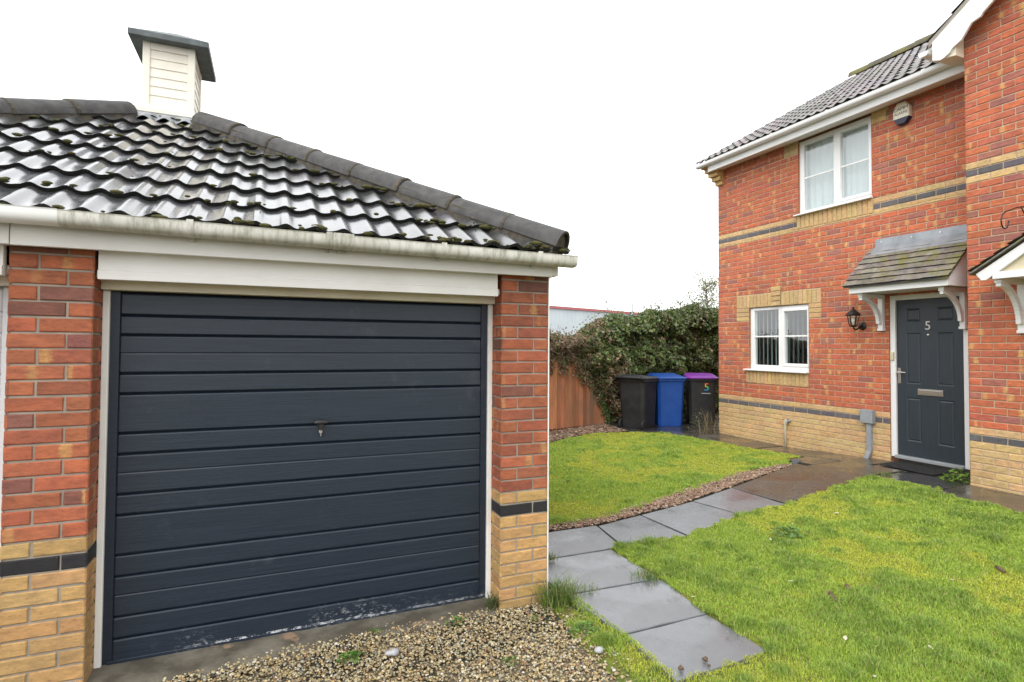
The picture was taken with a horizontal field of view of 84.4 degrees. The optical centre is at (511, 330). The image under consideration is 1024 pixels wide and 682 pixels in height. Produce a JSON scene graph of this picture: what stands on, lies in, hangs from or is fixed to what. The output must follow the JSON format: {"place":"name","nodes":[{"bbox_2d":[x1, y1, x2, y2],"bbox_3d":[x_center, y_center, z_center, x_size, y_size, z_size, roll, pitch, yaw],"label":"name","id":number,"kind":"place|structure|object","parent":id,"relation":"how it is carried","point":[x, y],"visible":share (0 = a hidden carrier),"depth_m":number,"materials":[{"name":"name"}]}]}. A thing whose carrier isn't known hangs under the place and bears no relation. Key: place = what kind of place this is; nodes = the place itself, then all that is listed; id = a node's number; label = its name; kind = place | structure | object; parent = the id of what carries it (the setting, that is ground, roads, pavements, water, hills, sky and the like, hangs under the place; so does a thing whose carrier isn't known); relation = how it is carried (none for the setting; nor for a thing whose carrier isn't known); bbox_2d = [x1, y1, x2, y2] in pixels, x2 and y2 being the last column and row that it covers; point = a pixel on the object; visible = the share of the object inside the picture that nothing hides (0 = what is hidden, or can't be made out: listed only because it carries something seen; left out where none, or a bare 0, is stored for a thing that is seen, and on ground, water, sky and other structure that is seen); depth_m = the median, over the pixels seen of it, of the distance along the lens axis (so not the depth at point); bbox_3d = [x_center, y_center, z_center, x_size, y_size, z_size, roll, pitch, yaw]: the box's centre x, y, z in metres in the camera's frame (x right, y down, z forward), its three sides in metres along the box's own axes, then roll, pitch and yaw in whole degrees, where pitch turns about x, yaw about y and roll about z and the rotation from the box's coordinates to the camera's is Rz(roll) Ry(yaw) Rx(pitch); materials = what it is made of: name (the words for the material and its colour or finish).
{"place":"outdoors","nodes":[
{"label":"outdoors","id":0,"kind":"place"},
{"bbox_2d":[163,602,654,681],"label":"gravel","id":1,"kind":"structure","parent":0,"point":[330,658],"depth_m":3.01,"materials":[{"name":"beige gravel"}]},
{"bbox_2d":[336,650,364,663],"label":"weed","id":2,"kind":"object","parent":1,"relation":"on","point":[354,653],"visible":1,"depth_m":2.96,"materials":[{"name":"green plant"}]},
{"bbox_2d":[385,647,398,655],"bbox_3d":[-0.637,1.712,3.010,0.078,0.037,0.055,1,-2,-23],"label":"stone","id":3,"kind":"object","parent":1,"relation":"on","point":[394,651],"visible":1,"depth_m":3.00,"materials":[{"name":"white stone"}]},
{"bbox_2d":[445,616,464,626],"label":"weed","id":4,"kind":"object","parent":1,"relation":"on","point":[454,617],"visible":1,"depth_m":3.35,"materials":[{"name":"green plant"}]},
{"bbox_2d":[479,591,508,611],"bbox_3d":[-0.118,1.683,3.549,0.269,0.116,0.235,1,-2,-23],"label":"grass tuft","id":5,"kind":"object","parent":1,"relation":"on","point":[494,600],"visible":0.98,"depth_m":3.54,"materials":[{"name":"green plant"}]},
{"bbox_2d":[501,656,517,665],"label":"weed","id":6,"kind":"object","parent":1,"relation":"on","point":[513,658],"visible":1,"depth_m":2.94,"materials":[{"name":"green plant"}]},
{"bbox_2d":[569,620,599,633],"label":"weed","id":7,"kind":"object","parent":1,"relation":"on","point":[585,624],"visible":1,"depth_m":3.27,"materials":[{"name":"green plant"}]},
{"bbox_2d":[0,0,961,311],"label":"sky","id":8,"kind":"structure","parent":0,"point":[593,121],"materials":[{"name":"white"}]},
{"bbox_2d":[179,413,969,681],"bbox_3d":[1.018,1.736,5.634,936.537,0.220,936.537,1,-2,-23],"label":"ground","id":9,"kind":"structure","parent":0,"point":[463,660],"depth_m":3.22,"materials":[{"name":"brown gravel"}]},
{"bbox_2d":[0,27,577,681],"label":"garage","id":10,"kind":"structure","parent":9,"relation":"on","point":[262,393],"depth_m":3.19,"materials":[{"name":"brick"}]},
{"bbox_2d":[0,287,7,546],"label":"garage door","id":11,"kind":"structure","parent":10,"relation":"in","point":[3,290],"depth_m":2.74,"materials":[{"name":"white paint"}]},
{"bbox_2d":[102,291,487,664],"bbox_3d":[-1.120,0.766,3.296,2.078,1.911,0.086,1,-2,-23],"label":"garage door","id":12,"kind":"structure","parent":10,"relation":"in","point":[276,465],"depth_m":3.23,"materials":[{"name":"grey metal"}]},
{"bbox_2d":[531,564,592,613],"bbox_3d":[0.301,1.644,3.605,0.523,0.203,0.476,0,-2,11],"label":"grass tuft","id":13,"kind":"object","parent":9,"relation":"on","point":[560,593],"visible":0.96,"depth_m":3.58,"materials":[{"name":"green plant"}]},
{"bbox_2d":[548,526,616,559],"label":"paving slab","id":14,"kind":"structure","parent":9,"relation":"on","point":[579,541],"depth_m":4.67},
{"bbox_2d":[549,356,618,431],"bbox_3d":[1.754,1.135,11.311,9.489,1.850,0.143,2,-2,-38],"label":"fence","id":15,"kind":"object","parent":9,"relation":"on","point":[573,403],"visible":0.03,"depth_m":10.74,"materials":[{"name":"brown wood"}]},
{"bbox_2d":[549,423,627,442],"bbox_3d":[0.529,1.829,9.660,3.928,0.124,0.963,2,-2,-37],"label":"gravel bed","id":16,"kind":"object","parent":9,"relation":"on","point":[556,435],"visible":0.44,"depth_m":10.27,"materials":[{"name":"gravel"}]},
{"bbox_2d":[549,305,639,334],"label":"warehouse","id":17,"kind":"structure","parent":9,"relation":"on","point":[568,317],"depth_m":56.43,"materials":[{"name":"white metal"}]},
{"bbox_2d":[548,550,655,594],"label":"paving slab","id":18,"kind":"structure","parent":9,"relation":"on","point":[609,568],"depth_m":4.08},
{"bbox_2d":[548,549,562,562],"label":"grass tuft","id":19,"kind":"object","parent":18,"relation":"on","point":[550,557],"visible":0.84,"depth_m":4.23,"materials":[{"name":"green plant"}]},
{"bbox_2d":[580,583,598,595],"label":"grass tuft","id":20,"kind":"object","parent":18,"relation":"on","point":[584,588],"visible":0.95,"depth_m":3.72,"materials":[{"name":"green plant"}]},
{"bbox_2d":[629,565,670,585],"bbox_3d":[0.947,1.694,3.944,0.290,0.048,0.300,-1,-2,43],"label":"grass tuft","id":21,"kind":"object","parent":18,"relation":"on","point":[652,573],"visible":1,"depth_m":3.94,"materials":[{"name":"green plant"}]},
{"bbox_2d":[549,295,718,423],"bbox_3d":[2.337,0.611,11.440,7.003,2.998,1.213,2,-2,-37],"label":"ivy hedge","id":22,"kind":"object","parent":9,"relation":"on","point":[606,349],"visible":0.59,"depth_m":11.51,"materials":[{"name":"green plant"}]},
{"bbox_2d":[571,579,705,640],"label":"paving slab","id":23,"kind":"structure","parent":9,"relation":"on","point":[635,608],"depth_m":3.52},
{"bbox_2d":[599,516,684,543],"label":"paving slab","id":24,"kind":"structure","parent":9,"relation":"on","point":[636,528],"depth_m":4.98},
{"bbox_2d":[548,463,792,530],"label":"gravel","id":25,"kind":"structure","parent":9,"relation":"on","point":[705,489],"depth_m":5.90,"materials":[{"name":"brown gravel"}]},
{"bbox_2d":[642,502,734,535],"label":"paving slab","id":26,"kind":"structure","parent":9,"relation":"on","point":[685,519],"depth_m":5.30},
{"bbox_2d":[625,615,765,681],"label":"paving slab","id":27,"kind":"structure","parent":9,"relation":"on","point":[688,644],"depth_m":3.05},
{"bbox_2d":[677,267,718,307],"bbox_3d":[5.306,0.238,15.203,1.929,3.897,1.740,1,-2,-23],"label":"young tree","id":28,"kind":"object","parent":9,"relation":"on","point":[705,286],"visible":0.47,"depth_m":15.18,"materials":[{"name":"green plant"}]},
{"bbox_2d":[666,430,736,439],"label":"paving slab","id":29,"kind":"structure","parent":9,"relation":"on","point":[713,435],"depth_m":9.81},
{"bbox_2d":[686,405,721,434],"bbox_3d":[3.404,1.538,9.988,0.714,0.554,0.611,-1,-2,33],"label":"dry weed","id":30,"kind":"object","parent":29,"relation":"on","point":[705,426],"visible":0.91,"depth_m":9.91,"materials":[{"name":"brown plant"}]},
{"bbox_2d":[694,488,782,512],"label":"paving slab","id":31,"kind":"structure","parent":9,"relation":"on","point":[732,500],"depth_m":5.70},
{"bbox_2d":[708,437,782,448],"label":"paving slab","id":32,"kind":"structure","parent":9,"relation":"on","point":[746,442],"depth_m":8.97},
{"bbox_2d":[791,458,801,463],"bbox_3d":[3.670,1.717,7.325,0.226,0.098,0.118,1,-2,-36],"label":"broken slate","id":33,"kind":"object","parent":9,"relation":"on","point":[795,461],"visible":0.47,"depth_m":7.32,"materials":[{"name":"grey stone"}]},
{"bbox_2d":[759,446,834,457],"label":"paving slab","id":34,"kind":"structure","parent":9,"relation":"on","point":[800,452],"depth_m":8.17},
{"bbox_2d":[733,464,864,503],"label":"paving slab","id":35,"kind":"structure","parent":9,"relation":"on","point":[793,482],"depth_m":6.25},
{"bbox_2d":[789,457,839,465],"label":"paving slab","id":36,"kind":"structure","parent":9,"relation":"on","point":[807,461],"depth_m":7.32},
{"bbox_2d":[695,33,970,475],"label":"house","id":37,"kind":"structure","parent":9,"relation":"on","point":[837,203],"depth_m":7.82,"materials":[{"name":"brick"}]},
{"bbox_2d":[743,304,808,372],"bbox_3d":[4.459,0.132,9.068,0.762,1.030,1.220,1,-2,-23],"label":"window","id":38,"kind":"structure","parent":37,"relation":"in","point":[783,365],"depth_m":8.87,"materials":[{"name":"white plastic"}]},
{"bbox_2d":[784,418,790,446],"bbox_3d":[4.205,1.593,8.661,0.097,0.505,0.104,1,-2,-23],"label":"tap pipe","id":39,"kind":"object","parent":37,"relation":"attached to","point":[785,430],"visible":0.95,"depth_m":8.68,"materials":[{"name":"beige plastic"}]},
{"bbox_2d":[793,116,872,216],"bbox_3d":[4.632,-2.318,8.113,0.252,1.130,1.200,1,-2,-23],"label":"window","id":40,"kind":"structure","parent":37,"relation":"in","point":[836,164],"depth_m":8.05,"materials":[{"name":"white plastic"}]},
{"bbox_2d":[845,306,865,329],"bbox_3d":[4.604,-0.167,7.588,0.261,0.323,0.196,1,-2,-23],"label":"wall lantern","id":41,"kind":"object","parent":37,"relation":"attached to","point":[855,313],"depth_m":7.56,"materials":[{"name":"black metal"}]},
{"bbox_2d":[860,409,875,457],"bbox_3d":[4.714,1.381,7.492,0.082,0.672,0.170,1,-2,-23],"label":"cable box","id":42,"kind":"object","parent":37,"relation":"attached to","point":[867,417],"visible":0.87,"depth_m":7.46,"materials":[{"name":"grey plastic"}]},
{"bbox_2d":[893,101,911,125],"bbox_3d":[4.940,-2.752,7.153,0.063,0.280,0.200,1,-2,-23],"label":"alarm box","id":43,"kind":"object","parent":37,"relation":"attached to","point":[902,113],"visible":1,"depth_m":7.12,"materials":[{"name":"beige plastic"}]},
{"bbox_2d":[896,296,964,465],"bbox_3d":[5.073,0.581,6.874,0.106,1.960,0.772,1,-2,-23],"label":"front door","id":44,"kind":"structure","parent":37,"relation":"in","point":[930,347],"depth_m":6.86,"materials":[{"name":"grey"}]},
{"bbox_2d":[811,454,893,464],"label":"paving slab","id":45,"kind":"structure","parent":9,"relation":"on","point":[857,459],"depth_m":7.41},
{"bbox_2d":[809,461,903,475],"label":"paving slab","id":46,"kind":"structure","parent":9,"relation":"on","point":[854,468],"depth_m":6.80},
{"bbox_2d":[918,0,1023,494],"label":"house","id":47,"kind":"structure","parent":9,"relation":"on","point":[982,41],"depth_m":5.83,"materials":[{"name":"brick"}]},
{"bbox_2d":[1000,206,1023,228],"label":"hanging basket bracket","id":48,"kind":"object","parent":47,"relation":"attached to","point":[1007,211],"visible":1,"depth_m":5.37,"materials":[{"name":"black metal"}]},
{"bbox_2d":[940,485,1023,513],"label":"paving slab","id":49,"kind":"structure","parent":9,"relation":"on","point":[1012,501],"depth_m":5.56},
{"bbox_2d":[599,417,718,432],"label":"path","id":50,"kind":"structure","parent":0,"point":[683,427],"depth_m":10.61,"materials":[{"name":"grey concrete"}]},
{"bbox_2d":[615,374,658,429],"bbox_3d":[2.392,1.344,10.780,0.598,1.039,0.759,-1,-2,40],"label":"wheelie bin","id":51,"kind":"object","parent":50,"relation":"on","point":[638,398],"visible":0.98,"depth_m":10.59,"materials":[{"name":"black plastic"}]},
{"bbox_2d":[647,373,686,425],"bbox_3d":[3.049,1.359,11.172,0.598,1.039,0.759,0,-2,-3],"label":"wheelie bin","id":52,"kind":"object","parent":50,"relation":"on","point":[669,399],"visible":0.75,"depth_m":10.86,"materials":[{"name":"blue plastic"}]},
{"bbox_2d":[688,409,708,429],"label":"weed","id":53,"kind":"object","parent":50,"relation":"on","point":[696,421],"visible":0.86,"depth_m":10.46,"materials":[{"name":"green plant"}]},
{"bbox_2d":[683,373,718,425],"bbox_3d":[3.773,1.367,11.325,0.598,1.039,0.759,0,-2,11],"label":"wheelie bin","id":54,"kind":"object","parent":50,"relation":"on","point":[701,389],"visible":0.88,"depth_m":11.03,"materials":[{"name":"black plastic"}]},
{"bbox_2d":[548,431,800,524],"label":"lawn","id":55,"kind":"structure","parent":0,"point":[606,506],"depth_m":7.22,"materials":[{"name":"green plant"}]},
{"bbox_2d":[550,474,1023,681],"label":"lawn","id":56,"kind":"structure","parent":0,"point":[610,661],"depth_m":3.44,"materials":[{"name":"green plant"}]},
{"bbox_2d":[594,646,602,653],"bbox_3d":[0.468,1.719,3.047,0.054,0.031,0.044,1,-2,-23],"label":"stone","id":57,"kind":"object","parent":56,"relation":"on","point":[598,649],"visible":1,"depth_m":3.03,"materials":[{"name":"white stone"}]},
{"bbox_2d":[613,540,635,547],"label":"grass tuft","id":58,"kind":"object","parent":56,"relation":"on","point":[628,541],"visible":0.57,"depth_m":4.58,"materials":[{"name":"green plant"}]},
{"bbox_2d":[630,531,675,547],"bbox_3d":[1.167,1.716,4.642,0.471,0.045,0.291,1,-2,-23],"label":"grass tuft","id":59,"kind":"object","parent":56,"relation":"on","point":[653,537],"visible":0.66,"depth_m":4.67,"materials":[{"name":"green plant"}]},
{"bbox_2d":[770,525,808,537],"bbox_3d":[2.318,1.666,4.725,0.333,0.059,0.287,1,-2,-23],"label":"weed","id":60,"kind":"object","parent":56,"relation":"on","point":[790,528],"visible":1,"depth_m":4.70,"materials":[{"name":"green plant"}]},
{"bbox_2d":[828,591,836,602],"bbox_3d":[2.040,1.691,3.606,0.031,0.031,0.152,0,-2,12],"label":"bark piece","id":61,"kind":"object","parent":56,"relation":"on","point":[832,595],"visible":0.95,"depth_m":3.58,"materials":[{"name":"brown wood"}]},
{"bbox_2d":[995,565,1005,573],"bbox_3d":[3.364,1.638,3.898,0.031,0.031,0.102,0,-2,10],"label":"bark piece","id":62,"kind":"object","parent":56,"relation":"on","point":[1000,569],"visible":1,"depth_m":3.88,"materials":[{"name":"brown wood"}]},
{"bbox_2d":[874,464,969,489],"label":"path","id":63,"kind":"structure","parent":0,"point":[934,481],"depth_m":6.24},
{"bbox_2d":[871,470,902,477],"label":"grass tuft","id":64,"kind":"object","parent":63,"relation":"on","point":[883,474],"visible":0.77,"depth_m":6.46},
{"bbox_2d":[880,461,951,475],"bbox_3d":[4.810,1.635,6.741,0.360,0.020,0.620,1,-2,-23],"label":"door mat","id":65,"kind":"object","parent":63,"relation":"on","point":[916,468],"depth_m":6.69,"materials":[{"name":"black rubber"}]},
{"bbox_2d":[939,468,970,482],"bbox_3d":[4.910,1.584,6.246,0.396,0.147,0.317,1,-2,-23],"label":"weed","id":66,"kind":"object","parent":63,"relation":"on","point":[952,475],"visible":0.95,"depth_m":6.21,"materials":[{"name":"green plant"}]}
]}

